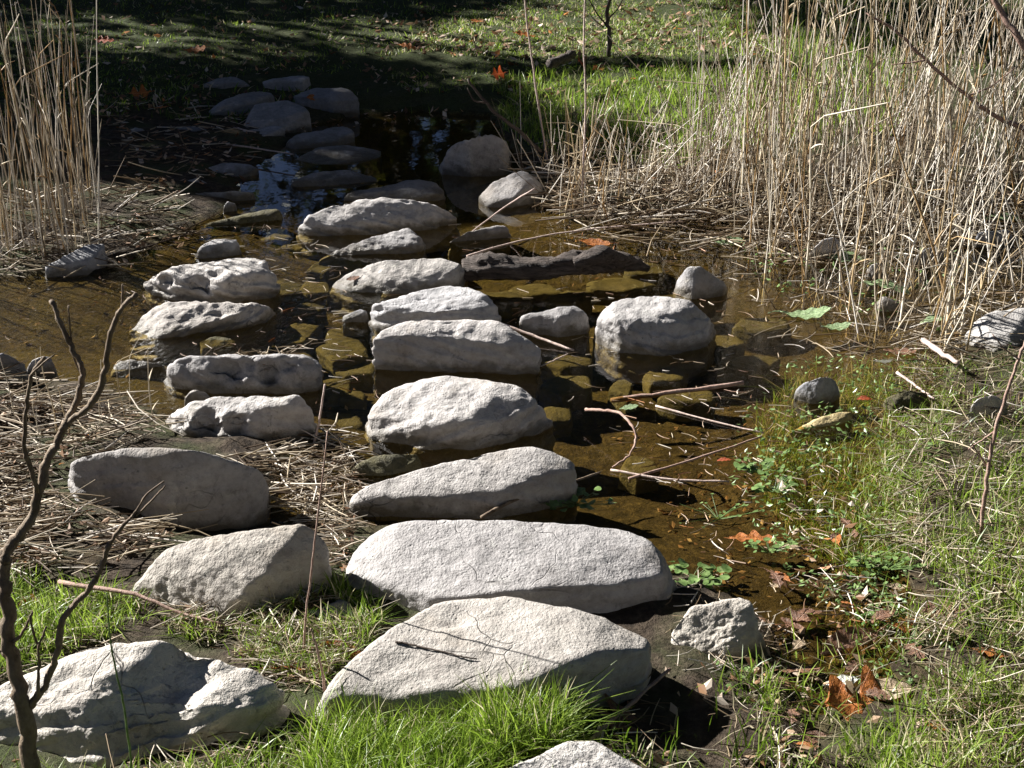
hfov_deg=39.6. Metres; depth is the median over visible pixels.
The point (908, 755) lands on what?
grass
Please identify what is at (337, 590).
grass
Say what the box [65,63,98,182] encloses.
reed stalk
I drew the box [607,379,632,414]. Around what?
stone
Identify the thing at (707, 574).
water plant
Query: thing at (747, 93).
reed stalk
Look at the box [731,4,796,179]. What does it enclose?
reed stalk
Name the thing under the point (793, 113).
reed stalk
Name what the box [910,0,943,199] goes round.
reed stalk
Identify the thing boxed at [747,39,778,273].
reed stalk
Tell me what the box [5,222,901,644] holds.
pond debris
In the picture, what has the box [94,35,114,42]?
fallen leaf
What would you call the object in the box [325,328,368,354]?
stone
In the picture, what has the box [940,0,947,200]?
reed stalk
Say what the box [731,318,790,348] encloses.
stone
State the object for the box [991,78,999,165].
reed stalk
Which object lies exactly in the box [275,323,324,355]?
stone
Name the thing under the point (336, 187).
stone
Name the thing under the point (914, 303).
reed stalk
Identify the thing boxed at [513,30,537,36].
fallen leaf
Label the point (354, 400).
stone
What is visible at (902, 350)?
fallen leaf
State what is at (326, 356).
stone
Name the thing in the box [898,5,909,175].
reed stalk
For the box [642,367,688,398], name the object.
stone
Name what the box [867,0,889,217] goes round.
reed stalk
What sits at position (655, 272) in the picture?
stone
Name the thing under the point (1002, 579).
fallen leaf
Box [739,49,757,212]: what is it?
reed stalk
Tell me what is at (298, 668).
fallen leaf
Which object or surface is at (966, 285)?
reed stalk
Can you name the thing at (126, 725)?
stem
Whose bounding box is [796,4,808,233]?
reed stalk
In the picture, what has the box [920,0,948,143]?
reed stalk
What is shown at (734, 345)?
floating debris
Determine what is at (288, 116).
stone
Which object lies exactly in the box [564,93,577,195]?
reed stalk
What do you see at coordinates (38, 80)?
reed stalk
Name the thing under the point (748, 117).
reed stalk
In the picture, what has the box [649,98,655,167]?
reed stalk
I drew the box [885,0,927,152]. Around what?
reed stalk
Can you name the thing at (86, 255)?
stone
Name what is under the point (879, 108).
reed stalk
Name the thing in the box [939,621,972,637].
fallen leaf
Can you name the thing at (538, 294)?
stone
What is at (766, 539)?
water plant
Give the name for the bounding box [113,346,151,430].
reed stalk
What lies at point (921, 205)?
reed stalk
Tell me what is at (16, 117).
reed stalk
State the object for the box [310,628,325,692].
dry stem
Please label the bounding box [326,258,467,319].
stone
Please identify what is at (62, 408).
reed stalk
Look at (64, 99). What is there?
reed stalk
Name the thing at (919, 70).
reed stalk
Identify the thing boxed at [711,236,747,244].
floating leaf
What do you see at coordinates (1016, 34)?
leaning branch
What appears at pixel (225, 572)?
stone
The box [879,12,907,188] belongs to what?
reed stalk
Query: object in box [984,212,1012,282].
reed stalk
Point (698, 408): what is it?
stone
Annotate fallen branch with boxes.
[58,579,224,625]
[589,668,670,740]
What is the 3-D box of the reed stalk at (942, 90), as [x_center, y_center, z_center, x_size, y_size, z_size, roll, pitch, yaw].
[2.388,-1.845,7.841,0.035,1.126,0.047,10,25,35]
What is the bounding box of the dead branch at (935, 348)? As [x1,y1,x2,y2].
[920,338,959,364]
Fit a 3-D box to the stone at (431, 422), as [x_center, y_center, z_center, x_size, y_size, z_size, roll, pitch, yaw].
[-0.175,0.147,4.684,0.647,0.292,0.267,0,23,0]
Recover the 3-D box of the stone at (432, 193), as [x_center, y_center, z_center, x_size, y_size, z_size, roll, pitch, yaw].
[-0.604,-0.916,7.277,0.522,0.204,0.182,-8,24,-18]
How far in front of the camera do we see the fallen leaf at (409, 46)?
10.18 m
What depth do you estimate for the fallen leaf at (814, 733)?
3.19 m
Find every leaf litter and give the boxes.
[0,0,789,192]
[0,155,1021,767]
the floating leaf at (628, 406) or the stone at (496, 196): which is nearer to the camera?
the floating leaf at (628, 406)
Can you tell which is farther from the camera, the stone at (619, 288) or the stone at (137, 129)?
the stone at (137, 129)
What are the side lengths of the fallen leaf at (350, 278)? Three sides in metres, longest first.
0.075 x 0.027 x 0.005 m
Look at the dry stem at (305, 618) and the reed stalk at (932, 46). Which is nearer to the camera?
the dry stem at (305, 618)
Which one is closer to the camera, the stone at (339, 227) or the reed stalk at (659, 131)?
the stone at (339, 227)
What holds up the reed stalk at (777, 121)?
on the ground at (408, 146)
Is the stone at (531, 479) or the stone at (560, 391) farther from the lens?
the stone at (560, 391)
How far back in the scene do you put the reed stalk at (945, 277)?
5.32 m
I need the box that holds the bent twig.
[395,641,476,658]
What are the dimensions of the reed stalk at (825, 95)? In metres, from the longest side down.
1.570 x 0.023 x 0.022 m
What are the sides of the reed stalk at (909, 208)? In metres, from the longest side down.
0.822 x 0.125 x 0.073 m
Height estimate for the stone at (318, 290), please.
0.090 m
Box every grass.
[0,0,1022,167]
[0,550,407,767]
[244,641,820,767]
[724,334,1023,767]
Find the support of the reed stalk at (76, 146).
on the ground at (408, 146)
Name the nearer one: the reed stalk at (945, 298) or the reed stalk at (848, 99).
the reed stalk at (945, 298)
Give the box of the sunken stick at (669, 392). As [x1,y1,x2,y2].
[610,381,743,402]
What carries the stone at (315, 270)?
on the ground at (408, 146)
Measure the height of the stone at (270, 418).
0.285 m
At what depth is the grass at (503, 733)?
3.00 m
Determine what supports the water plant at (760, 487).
on the water
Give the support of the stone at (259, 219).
on the ground at (408, 146)
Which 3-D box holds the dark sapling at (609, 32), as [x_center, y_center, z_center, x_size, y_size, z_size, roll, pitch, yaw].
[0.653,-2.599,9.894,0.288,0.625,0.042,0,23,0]
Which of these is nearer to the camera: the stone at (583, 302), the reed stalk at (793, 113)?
the stone at (583, 302)
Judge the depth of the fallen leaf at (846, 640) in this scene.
3.55 m
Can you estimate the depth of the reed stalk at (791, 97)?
7.16 m
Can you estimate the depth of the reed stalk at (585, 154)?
7.12 m
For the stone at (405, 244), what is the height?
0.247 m
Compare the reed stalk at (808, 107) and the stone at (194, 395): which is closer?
the stone at (194, 395)
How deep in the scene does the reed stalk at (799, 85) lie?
7.39 m
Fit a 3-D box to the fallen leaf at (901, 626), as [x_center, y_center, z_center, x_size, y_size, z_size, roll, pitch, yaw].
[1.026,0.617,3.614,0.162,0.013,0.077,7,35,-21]
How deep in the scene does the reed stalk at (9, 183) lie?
6.12 m
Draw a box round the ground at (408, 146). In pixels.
[0,0,1023,767]
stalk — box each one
[0,24,39,231]
[0,41,68,248]
[0,61,25,200]
[0,115,25,250]
[0,160,11,243]
[0,183,10,261]
[0,358,16,418]
[4,8,38,259]
[4,13,66,252]
[4,24,13,243]
[4,58,43,223]
[5,110,12,257]
[10,0,40,209]
[12,51,69,193]
[15,2,41,226]
[18,58,44,259]
[26,0,64,242]
[30,61,52,187]
[32,409,40,447]
[34,51,69,212]
[34,102,64,248]
[35,0,54,206]
[35,112,50,184]
[37,40,52,137]
[37,152,49,228]
[38,28,84,220]
[38,33,61,198]
[40,89,57,210]
[40,346,61,431]
[43,0,89,232]
[43,124,45,255]
[44,0,68,253]
[44,85,48,187]
[47,0,72,215]
[47,2,80,210]
[49,3,74,243]
[51,387,69,432]
[55,25,61,223]
[57,99,85,227]
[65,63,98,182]
[65,116,90,243]
[66,155,76,247]
[69,0,87,187]
[69,46,72,204]
[71,2,91,196]
[71,43,78,187]
[73,74,83,222]
[74,58,90,210]
[78,21,93,205]
[79,143,80,236]
[81,35,90,182]
[88,84,101,224]
[96,0,99,243]
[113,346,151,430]
[128,337,139,391]
[147,357,158,428]
[227,143,293,154]
[233,127,255,132]
[466,221,682,256]
[473,188,534,230]
[480,472,600,518]
[503,323,573,350]
[524,0,548,166]
[540,353,567,366]
[546,122,583,200]
[546,132,554,188]
[554,149,564,215]
[563,107,588,175]
[563,123,579,221]
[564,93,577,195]
[567,116,573,215]
[572,123,595,191]
[581,0,586,192]
[587,98,605,158]
[587,99,594,171]
[593,158,604,203]
[594,84,611,145]
[595,149,629,206]
[601,172,609,228]
[604,125,615,194]
[604,127,618,201]
[605,114,611,167]
[608,166,613,228]
[610,469,728,482]
[617,107,628,205]
[617,119,694,188]
[628,436,761,479]
[641,168,651,221]
[642,153,674,185]
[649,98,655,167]
[650,84,673,170]
[655,405,763,433]
[661,119,671,181]
[662,80,740,179]
[681,0,755,205]
[700,189,772,220]
[703,163,707,213]
[707,142,731,207]
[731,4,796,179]
[739,0,749,227]
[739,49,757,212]
[745,0,748,181]
[747,5,749,196]
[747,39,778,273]
[747,94,761,270]
[750,20,815,245]
[753,0,800,201]
[753,41,803,202]
[761,79,817,287]
[761,111,775,305]
[764,129,813,304]
[767,59,778,261]
[769,98,770,277]
[771,0,833,171]
[771,34,773,168]
[771,99,793,219]
[774,0,782,243]
[774,1,813,235]
[778,0,787,205]
[781,154,825,305]
[783,10,817,160]
[783,40,819,194]
[784,0,799,128]
[788,0,856,205]
[788,13,795,184]
[789,0,829,165]
[789,30,791,177]
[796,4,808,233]
[797,0,809,195]
[797,0,816,228]
[801,102,886,308]
[801,160,809,320]
[802,0,809,156]
[802,11,815,159]
[804,47,867,217]
[811,0,828,183]
[811,0,848,209]
[820,51,875,169]
[822,5,827,179]
[823,0,857,164]
[823,4,835,200]
[823,104,871,250]
[825,42,835,238]
[825,65,877,163]
[826,1,870,192]
[826,6,864,169]
[835,0,861,136]
[837,39,844,180]
[838,56,892,237]
[839,102,850,314]
[839,153,860,223]
[842,139,879,240]
[844,172,872,299]
[845,0,861,235]
[846,83,891,336]
[857,105,912,248]
[862,0,865,249]
[864,1,888,128]
[865,0,874,196]
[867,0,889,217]
[869,1,894,164]
[870,183,895,335]
[872,176,968,345]
[873,1,933,238]
[875,6,883,239]
[875,23,915,196]
[877,72,880,248]
[878,2,901,171]
[878,124,896,300]
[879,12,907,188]
[881,184,895,258]
[882,0,914,153]
[882,96,923,294]
[883,143,950,288]
[884,43,914,251]
[884,87,957,335]
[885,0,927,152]
[889,222,905,299]
[890,130,909,261]
[893,156,939,335]
[894,0,901,165]
[896,59,915,154]
[896,371,934,399]
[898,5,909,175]
[901,181,950,334]
[901,260,924,339]
[902,0,997,237]
[902,25,971,145]
[906,119,919,296]
[909,40,942,293]
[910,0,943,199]
[910,65,914,141]
[910,188,943,307]
[913,13,926,132]
[917,105,922,305]
[917,263,952,343]
[919,0,989,215]
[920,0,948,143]
[920,6,939,114]
[921,1,954,170]
[921,3,1008,148]
[927,161,941,247]
[928,40,962,203]
[929,0,933,160]
[930,236,994,341]
[933,218,978,335]
[935,0,941,162]
[937,1,956,186]
[937,83,967,247]
[937,87,939,232]
[939,0,945,145]
[939,10,996,202]
[939,284,972,347]
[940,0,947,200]
[941,101,966,329]
[942,0,960,172]
[942,285,976,344]
[943,245,984,352]
[943,247,955,325]
[945,145,972,256]
[945,238,950,329]
[950,19,953,186]
[951,0,982,149]
[952,24,988,242]
[955,86,1023,226]
[956,36,962,139]
[959,105,992,337]
[960,18,999,227]
[964,112,1016,277]
[965,166,1011,355]
[971,0,978,155]
[972,188,979,247]
[974,0,975,150]
[977,179,996,290]
[977,243,1023,297]
[980,18,1000,205]
[984,4,1023,174]
[984,121,1023,227]
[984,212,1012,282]
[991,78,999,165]
[995,11,1015,230]
[997,178,1023,276]
[1002,1,1022,152]
[1005,59,1023,135]
[1005,122,1023,176]
[1008,70,1023,154]
[1018,207,1022,279]
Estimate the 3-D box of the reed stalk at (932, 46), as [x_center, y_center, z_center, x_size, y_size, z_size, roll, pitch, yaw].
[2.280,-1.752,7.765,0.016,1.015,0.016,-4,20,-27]
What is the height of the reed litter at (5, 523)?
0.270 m
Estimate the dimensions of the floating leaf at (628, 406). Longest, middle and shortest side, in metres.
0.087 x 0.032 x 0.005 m
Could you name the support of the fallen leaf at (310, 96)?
on the stone at (344, 102)
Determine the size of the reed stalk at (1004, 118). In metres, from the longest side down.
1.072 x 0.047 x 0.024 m
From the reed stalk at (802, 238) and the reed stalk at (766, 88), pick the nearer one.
the reed stalk at (802, 238)
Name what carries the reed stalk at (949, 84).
on the ground at (408, 146)
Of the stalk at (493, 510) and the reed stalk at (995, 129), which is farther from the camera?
the reed stalk at (995, 129)
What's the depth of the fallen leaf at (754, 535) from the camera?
4.04 m
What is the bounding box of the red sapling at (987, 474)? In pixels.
[968,334,1023,539]
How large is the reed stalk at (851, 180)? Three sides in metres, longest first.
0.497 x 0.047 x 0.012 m
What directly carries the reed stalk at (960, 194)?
on the ground at (408, 146)
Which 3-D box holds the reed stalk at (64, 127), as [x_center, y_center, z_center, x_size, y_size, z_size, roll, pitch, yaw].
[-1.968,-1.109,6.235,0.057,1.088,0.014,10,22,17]
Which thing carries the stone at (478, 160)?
on the ground at (408, 146)
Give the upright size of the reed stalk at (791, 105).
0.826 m
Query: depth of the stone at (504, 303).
6.11 m
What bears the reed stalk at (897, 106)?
on the ground at (408, 146)
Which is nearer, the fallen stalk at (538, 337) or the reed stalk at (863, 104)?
the fallen stalk at (538, 337)
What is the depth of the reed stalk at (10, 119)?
6.77 m
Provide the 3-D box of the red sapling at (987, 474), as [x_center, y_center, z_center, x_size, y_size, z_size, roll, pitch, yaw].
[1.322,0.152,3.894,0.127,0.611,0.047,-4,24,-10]
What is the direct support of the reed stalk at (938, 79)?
on the ground at (408, 146)
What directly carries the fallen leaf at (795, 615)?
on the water
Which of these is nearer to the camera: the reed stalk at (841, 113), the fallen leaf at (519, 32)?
the reed stalk at (841, 113)
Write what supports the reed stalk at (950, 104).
on the ground at (408, 146)
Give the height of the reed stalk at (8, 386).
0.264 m
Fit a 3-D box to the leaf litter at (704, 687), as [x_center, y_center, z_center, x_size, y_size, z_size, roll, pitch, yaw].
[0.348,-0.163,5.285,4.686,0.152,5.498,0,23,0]
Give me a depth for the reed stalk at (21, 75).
6.56 m
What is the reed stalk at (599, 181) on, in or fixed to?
on the ground at (408, 146)
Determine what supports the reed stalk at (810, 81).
on the ground at (408, 146)
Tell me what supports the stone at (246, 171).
on the ground at (408, 146)
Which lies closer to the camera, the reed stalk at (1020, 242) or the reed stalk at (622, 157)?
the reed stalk at (1020, 242)
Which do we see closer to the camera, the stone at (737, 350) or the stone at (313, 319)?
the stone at (737, 350)
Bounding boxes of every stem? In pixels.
[106,592,131,767]
[303,431,327,653]
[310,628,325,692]
[312,384,325,448]
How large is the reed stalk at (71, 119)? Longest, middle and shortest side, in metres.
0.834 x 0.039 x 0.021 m
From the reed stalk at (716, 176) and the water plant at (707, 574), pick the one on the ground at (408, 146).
the reed stalk at (716, 176)
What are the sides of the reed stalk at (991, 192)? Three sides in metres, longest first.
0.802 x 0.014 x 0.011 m
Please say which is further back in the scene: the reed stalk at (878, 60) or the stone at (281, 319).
the reed stalk at (878, 60)
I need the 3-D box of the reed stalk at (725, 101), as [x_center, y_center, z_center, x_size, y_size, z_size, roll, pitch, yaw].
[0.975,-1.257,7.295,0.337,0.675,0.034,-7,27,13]
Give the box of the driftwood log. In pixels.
[461,245,649,282]
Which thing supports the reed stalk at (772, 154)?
on the ground at (408, 146)
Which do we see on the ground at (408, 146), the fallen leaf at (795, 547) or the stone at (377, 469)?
the stone at (377, 469)
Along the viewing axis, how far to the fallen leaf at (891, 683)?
3.35 m
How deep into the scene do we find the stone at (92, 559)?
3.79 m
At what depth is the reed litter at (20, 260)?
6.77 m
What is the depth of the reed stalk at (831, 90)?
6.82 m
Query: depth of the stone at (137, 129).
8.32 m
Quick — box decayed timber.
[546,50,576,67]
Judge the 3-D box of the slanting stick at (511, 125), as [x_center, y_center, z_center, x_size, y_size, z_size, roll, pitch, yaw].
[-0.042,-1.396,7.430,0.406,0.377,0.046,5,24,12]
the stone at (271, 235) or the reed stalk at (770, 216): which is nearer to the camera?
the reed stalk at (770, 216)
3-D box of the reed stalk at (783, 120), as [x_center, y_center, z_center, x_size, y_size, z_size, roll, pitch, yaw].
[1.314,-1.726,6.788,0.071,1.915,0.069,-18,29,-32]
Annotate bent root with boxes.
[584,408,636,467]
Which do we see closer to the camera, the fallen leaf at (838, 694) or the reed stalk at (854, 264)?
the fallen leaf at (838, 694)
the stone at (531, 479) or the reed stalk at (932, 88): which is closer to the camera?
the stone at (531, 479)
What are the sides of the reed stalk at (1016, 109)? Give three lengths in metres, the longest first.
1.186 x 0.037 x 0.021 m
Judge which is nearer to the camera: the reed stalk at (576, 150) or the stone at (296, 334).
the stone at (296, 334)
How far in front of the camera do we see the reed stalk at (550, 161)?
7.25 m
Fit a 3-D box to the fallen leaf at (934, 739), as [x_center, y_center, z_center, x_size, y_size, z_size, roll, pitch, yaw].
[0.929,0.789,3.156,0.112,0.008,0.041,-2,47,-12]
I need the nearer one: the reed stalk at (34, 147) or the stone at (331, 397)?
the stone at (331, 397)
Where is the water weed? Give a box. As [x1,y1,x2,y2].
[729,242,1023,714]
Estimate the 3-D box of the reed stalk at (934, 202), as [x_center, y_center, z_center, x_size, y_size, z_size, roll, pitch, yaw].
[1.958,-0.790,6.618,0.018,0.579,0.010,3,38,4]
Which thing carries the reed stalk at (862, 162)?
on the ground at (408, 146)
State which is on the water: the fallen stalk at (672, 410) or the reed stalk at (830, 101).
the fallen stalk at (672, 410)
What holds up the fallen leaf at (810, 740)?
on the ground at (408, 146)
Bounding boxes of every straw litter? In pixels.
[269,427,797,767]
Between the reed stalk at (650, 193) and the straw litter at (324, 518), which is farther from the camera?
the reed stalk at (650, 193)
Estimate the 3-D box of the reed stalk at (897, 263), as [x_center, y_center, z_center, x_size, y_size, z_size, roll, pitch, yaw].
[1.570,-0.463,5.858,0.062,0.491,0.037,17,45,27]
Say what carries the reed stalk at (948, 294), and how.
on the ground at (408, 146)
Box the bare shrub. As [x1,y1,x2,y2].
[0,284,164,767]
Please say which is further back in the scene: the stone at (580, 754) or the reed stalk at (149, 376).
the reed stalk at (149, 376)
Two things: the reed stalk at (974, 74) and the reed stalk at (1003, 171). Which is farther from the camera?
the reed stalk at (974, 74)
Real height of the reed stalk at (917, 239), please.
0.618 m
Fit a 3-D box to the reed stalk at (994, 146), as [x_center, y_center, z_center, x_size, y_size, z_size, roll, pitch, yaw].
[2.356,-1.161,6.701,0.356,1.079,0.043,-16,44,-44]
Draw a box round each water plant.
[541,486,616,511]
[669,557,731,588]
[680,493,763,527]
[713,659,753,692]
[733,455,784,475]
[743,537,798,552]
[751,474,797,492]
[845,551,926,576]
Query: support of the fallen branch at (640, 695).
on the ground at (408, 146)
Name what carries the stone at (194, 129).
on the ground at (408, 146)
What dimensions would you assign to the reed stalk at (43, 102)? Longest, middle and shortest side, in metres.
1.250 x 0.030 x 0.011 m
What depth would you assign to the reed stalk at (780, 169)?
6.73 m
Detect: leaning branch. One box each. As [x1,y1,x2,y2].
[866,12,1023,131]
[991,0,1023,50]
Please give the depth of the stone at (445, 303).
5.49 m
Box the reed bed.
[0,0,1023,352]
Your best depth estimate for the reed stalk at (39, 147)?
6.56 m
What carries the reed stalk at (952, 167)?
on the ground at (408, 146)
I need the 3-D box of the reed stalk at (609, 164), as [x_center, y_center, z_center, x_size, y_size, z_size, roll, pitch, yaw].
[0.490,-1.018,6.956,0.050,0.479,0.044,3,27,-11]
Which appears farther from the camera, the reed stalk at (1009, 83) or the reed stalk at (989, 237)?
the reed stalk at (1009, 83)
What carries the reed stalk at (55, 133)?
on the ground at (408, 146)
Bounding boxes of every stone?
[0,353,28,387]
[0,640,289,767]
[27,356,58,382]
[45,244,107,280]
[68,447,270,530]
[75,547,107,564]
[111,359,166,379]
[129,301,277,363]
[131,127,144,131]
[133,524,331,620]
[142,258,283,309]
[164,354,323,409]
[165,395,320,447]
[178,126,205,131]
[184,390,209,405]
[188,178,205,182]
[194,239,242,263]
[195,191,255,203]
[200,336,237,355]
[204,77,248,88]
[204,209,284,231]
[209,91,274,115]
[209,163,259,178]
[223,202,237,214]
[242,125,285,135]
[244,100,311,133]
[261,231,294,245]
[263,76,310,90]
[273,301,293,328]
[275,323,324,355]
[277,279,303,306]
[281,242,302,255]
[285,127,355,152]
[286,303,327,328]
[290,170,377,204]
[293,88,359,118]
[294,145,383,178]
[296,197,459,259]
[296,353,323,379]
[300,281,329,307]
[303,599,356,620]
[306,262,335,287]
[315,596,651,728]
[316,340,369,378]
[319,228,426,281]
[323,379,352,406]
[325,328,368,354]
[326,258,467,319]
[327,413,364,430]
[333,357,375,391]
[337,391,367,409]
[342,309,370,349]
[344,179,445,209]
[345,447,577,522]
[346,520,677,612]
[351,454,421,485]
[364,376,555,467]
[368,286,500,347]
[371,319,542,400]
[438,134,511,193]
[448,225,511,265]
[478,171,542,217]
[484,291,532,319]
[509,284,562,310]
[511,741,641,767]
[519,306,589,360]
[538,376,592,411]
[540,353,593,383]
[543,291,593,318]
[544,406,572,438]
[586,277,659,304]
[592,296,716,384]
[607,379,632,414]
[617,456,659,494]
[623,263,663,286]
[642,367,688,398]
[655,391,715,422]
[671,597,769,661]
[673,266,727,322]
[713,335,745,366]
[714,355,780,388]
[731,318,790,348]
[784,412,852,450]
[787,377,839,426]
[803,237,839,284]
[857,263,887,304]
[868,297,900,330]
[880,391,929,415]
[907,247,944,288]
[962,307,1023,351]
[966,395,1007,421]
[969,230,1014,272]
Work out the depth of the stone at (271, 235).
6.85 m
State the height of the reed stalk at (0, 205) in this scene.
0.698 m
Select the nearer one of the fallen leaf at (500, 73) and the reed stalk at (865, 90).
the reed stalk at (865, 90)
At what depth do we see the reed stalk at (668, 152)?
7.19 m
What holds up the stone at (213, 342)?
on the ground at (408, 146)
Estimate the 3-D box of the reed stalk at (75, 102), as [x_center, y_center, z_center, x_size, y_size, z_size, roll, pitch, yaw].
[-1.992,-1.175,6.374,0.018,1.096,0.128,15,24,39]
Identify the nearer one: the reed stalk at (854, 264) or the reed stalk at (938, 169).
the reed stalk at (854, 264)
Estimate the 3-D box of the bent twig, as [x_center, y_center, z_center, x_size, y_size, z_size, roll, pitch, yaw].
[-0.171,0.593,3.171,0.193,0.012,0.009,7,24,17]
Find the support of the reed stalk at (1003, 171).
on the ground at (408, 146)
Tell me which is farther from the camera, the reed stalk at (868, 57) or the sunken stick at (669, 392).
the reed stalk at (868, 57)
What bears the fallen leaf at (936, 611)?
on the ground at (408, 146)
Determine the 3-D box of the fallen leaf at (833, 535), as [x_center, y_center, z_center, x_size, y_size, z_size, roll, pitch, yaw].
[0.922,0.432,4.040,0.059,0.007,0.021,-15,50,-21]
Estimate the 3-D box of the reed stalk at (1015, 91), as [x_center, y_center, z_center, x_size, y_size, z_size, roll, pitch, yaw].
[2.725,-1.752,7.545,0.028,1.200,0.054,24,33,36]
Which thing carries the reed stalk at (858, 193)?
on the ground at (408, 146)
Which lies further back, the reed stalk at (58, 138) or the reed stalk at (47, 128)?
the reed stalk at (47, 128)
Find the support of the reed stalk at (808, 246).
on the ground at (408, 146)
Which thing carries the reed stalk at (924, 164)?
on the ground at (408, 146)
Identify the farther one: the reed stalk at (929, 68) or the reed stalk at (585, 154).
the reed stalk at (929, 68)
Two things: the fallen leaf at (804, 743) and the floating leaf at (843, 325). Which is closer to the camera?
the fallen leaf at (804, 743)
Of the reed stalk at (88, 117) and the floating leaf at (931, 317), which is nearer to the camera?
the floating leaf at (931, 317)
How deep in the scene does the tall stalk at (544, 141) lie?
7.61 m
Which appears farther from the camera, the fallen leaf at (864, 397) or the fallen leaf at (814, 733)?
the fallen leaf at (864, 397)
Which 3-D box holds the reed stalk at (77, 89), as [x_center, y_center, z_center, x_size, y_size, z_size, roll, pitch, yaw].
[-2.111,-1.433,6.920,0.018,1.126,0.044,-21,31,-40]
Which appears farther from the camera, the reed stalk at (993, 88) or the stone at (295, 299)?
the reed stalk at (993, 88)
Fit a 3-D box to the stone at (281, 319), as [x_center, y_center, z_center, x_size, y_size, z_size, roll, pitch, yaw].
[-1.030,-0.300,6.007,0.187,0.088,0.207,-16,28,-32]
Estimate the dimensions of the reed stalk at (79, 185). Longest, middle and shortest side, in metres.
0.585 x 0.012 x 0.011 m
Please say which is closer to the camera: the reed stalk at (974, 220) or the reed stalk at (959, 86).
the reed stalk at (974, 220)
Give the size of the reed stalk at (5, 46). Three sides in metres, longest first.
1.121 x 0.313 x 0.038 m
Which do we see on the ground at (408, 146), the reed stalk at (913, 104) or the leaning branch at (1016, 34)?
the reed stalk at (913, 104)
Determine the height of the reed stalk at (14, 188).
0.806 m
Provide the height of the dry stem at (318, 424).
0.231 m
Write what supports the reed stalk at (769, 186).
on the ground at (408, 146)
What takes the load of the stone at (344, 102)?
on the ground at (408, 146)
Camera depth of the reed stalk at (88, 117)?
7.00 m
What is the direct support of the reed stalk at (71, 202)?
on the ground at (408, 146)
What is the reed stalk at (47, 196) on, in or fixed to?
on the ground at (408, 146)
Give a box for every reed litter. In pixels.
[0,95,261,277]
[0,340,376,586]
[501,128,1023,310]
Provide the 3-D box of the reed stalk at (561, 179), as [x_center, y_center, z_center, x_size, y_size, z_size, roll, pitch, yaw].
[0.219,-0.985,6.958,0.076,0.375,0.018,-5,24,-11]
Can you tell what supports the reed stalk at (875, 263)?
on the ground at (408, 146)
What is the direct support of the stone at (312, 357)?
on the ground at (408, 146)
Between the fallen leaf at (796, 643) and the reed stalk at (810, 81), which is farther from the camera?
the reed stalk at (810, 81)
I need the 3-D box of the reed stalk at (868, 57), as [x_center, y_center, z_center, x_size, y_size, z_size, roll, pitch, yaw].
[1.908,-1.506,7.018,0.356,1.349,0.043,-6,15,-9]
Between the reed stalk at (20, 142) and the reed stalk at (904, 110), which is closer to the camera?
the reed stalk at (20, 142)
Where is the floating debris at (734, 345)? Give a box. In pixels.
[204,217,1023,622]
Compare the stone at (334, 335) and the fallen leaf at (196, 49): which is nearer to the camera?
the stone at (334, 335)
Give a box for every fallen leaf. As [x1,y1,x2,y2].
[19,595,42,605]
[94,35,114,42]
[129,84,150,99]
[183,45,209,53]
[260,663,318,672]
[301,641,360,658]
[307,94,314,100]
[346,276,359,280]
[398,43,416,49]
[490,65,507,79]
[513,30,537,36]
[580,238,618,245]
[592,65,603,70]
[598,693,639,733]
[717,457,731,460]
[725,530,782,543]
[769,569,783,588]
[771,662,819,672]
[775,571,792,582]
[780,544,803,549]
[781,607,812,628]
[784,704,799,724]
[792,637,804,649]
[795,741,815,748]
[797,608,828,614]
[801,731,819,749]
[802,730,831,739]
[814,665,916,720]
[821,623,888,659]
[823,675,859,685]
[828,533,843,539]
[831,534,840,546]
[838,516,850,525]
[844,660,858,672]
[844,680,858,696]
[851,529,857,537]
[857,395,873,399]
[858,678,924,699]
[865,687,899,701]
[870,359,892,362]
[870,609,898,622]
[883,347,927,354]
[887,582,911,589]
[891,617,916,634]
[904,643,927,659]
[910,732,951,746]
[920,597,969,622]
[925,722,944,730]
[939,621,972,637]
[971,647,1010,657]
[995,569,1005,587]
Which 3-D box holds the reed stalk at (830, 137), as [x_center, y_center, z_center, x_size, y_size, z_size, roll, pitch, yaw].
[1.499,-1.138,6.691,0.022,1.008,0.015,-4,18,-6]
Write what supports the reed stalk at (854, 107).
on the ground at (408, 146)
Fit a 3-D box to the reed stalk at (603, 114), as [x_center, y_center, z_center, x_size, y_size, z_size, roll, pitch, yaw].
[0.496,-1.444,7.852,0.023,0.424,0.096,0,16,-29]
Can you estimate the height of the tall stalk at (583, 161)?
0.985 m
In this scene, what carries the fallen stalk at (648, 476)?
on the water
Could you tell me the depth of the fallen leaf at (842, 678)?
3.40 m
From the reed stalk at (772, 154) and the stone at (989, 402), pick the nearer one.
the stone at (989, 402)
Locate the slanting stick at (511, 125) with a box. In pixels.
[467,78,541,153]
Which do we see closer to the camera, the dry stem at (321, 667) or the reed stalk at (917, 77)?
the dry stem at (321, 667)
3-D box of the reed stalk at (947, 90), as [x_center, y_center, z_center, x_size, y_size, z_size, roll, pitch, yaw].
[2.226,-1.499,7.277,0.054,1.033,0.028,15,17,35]
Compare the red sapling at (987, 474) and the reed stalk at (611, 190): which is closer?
the red sapling at (987, 474)
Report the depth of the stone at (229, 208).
7.07 m
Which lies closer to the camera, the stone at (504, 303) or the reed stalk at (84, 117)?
the stone at (504, 303)
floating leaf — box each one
[620,404,639,409]
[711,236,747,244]
[768,306,830,319]
[822,321,854,330]
[828,250,863,261]
[847,279,910,294]
[920,314,953,322]
[985,212,1023,220]
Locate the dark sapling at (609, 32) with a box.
[589,0,622,55]

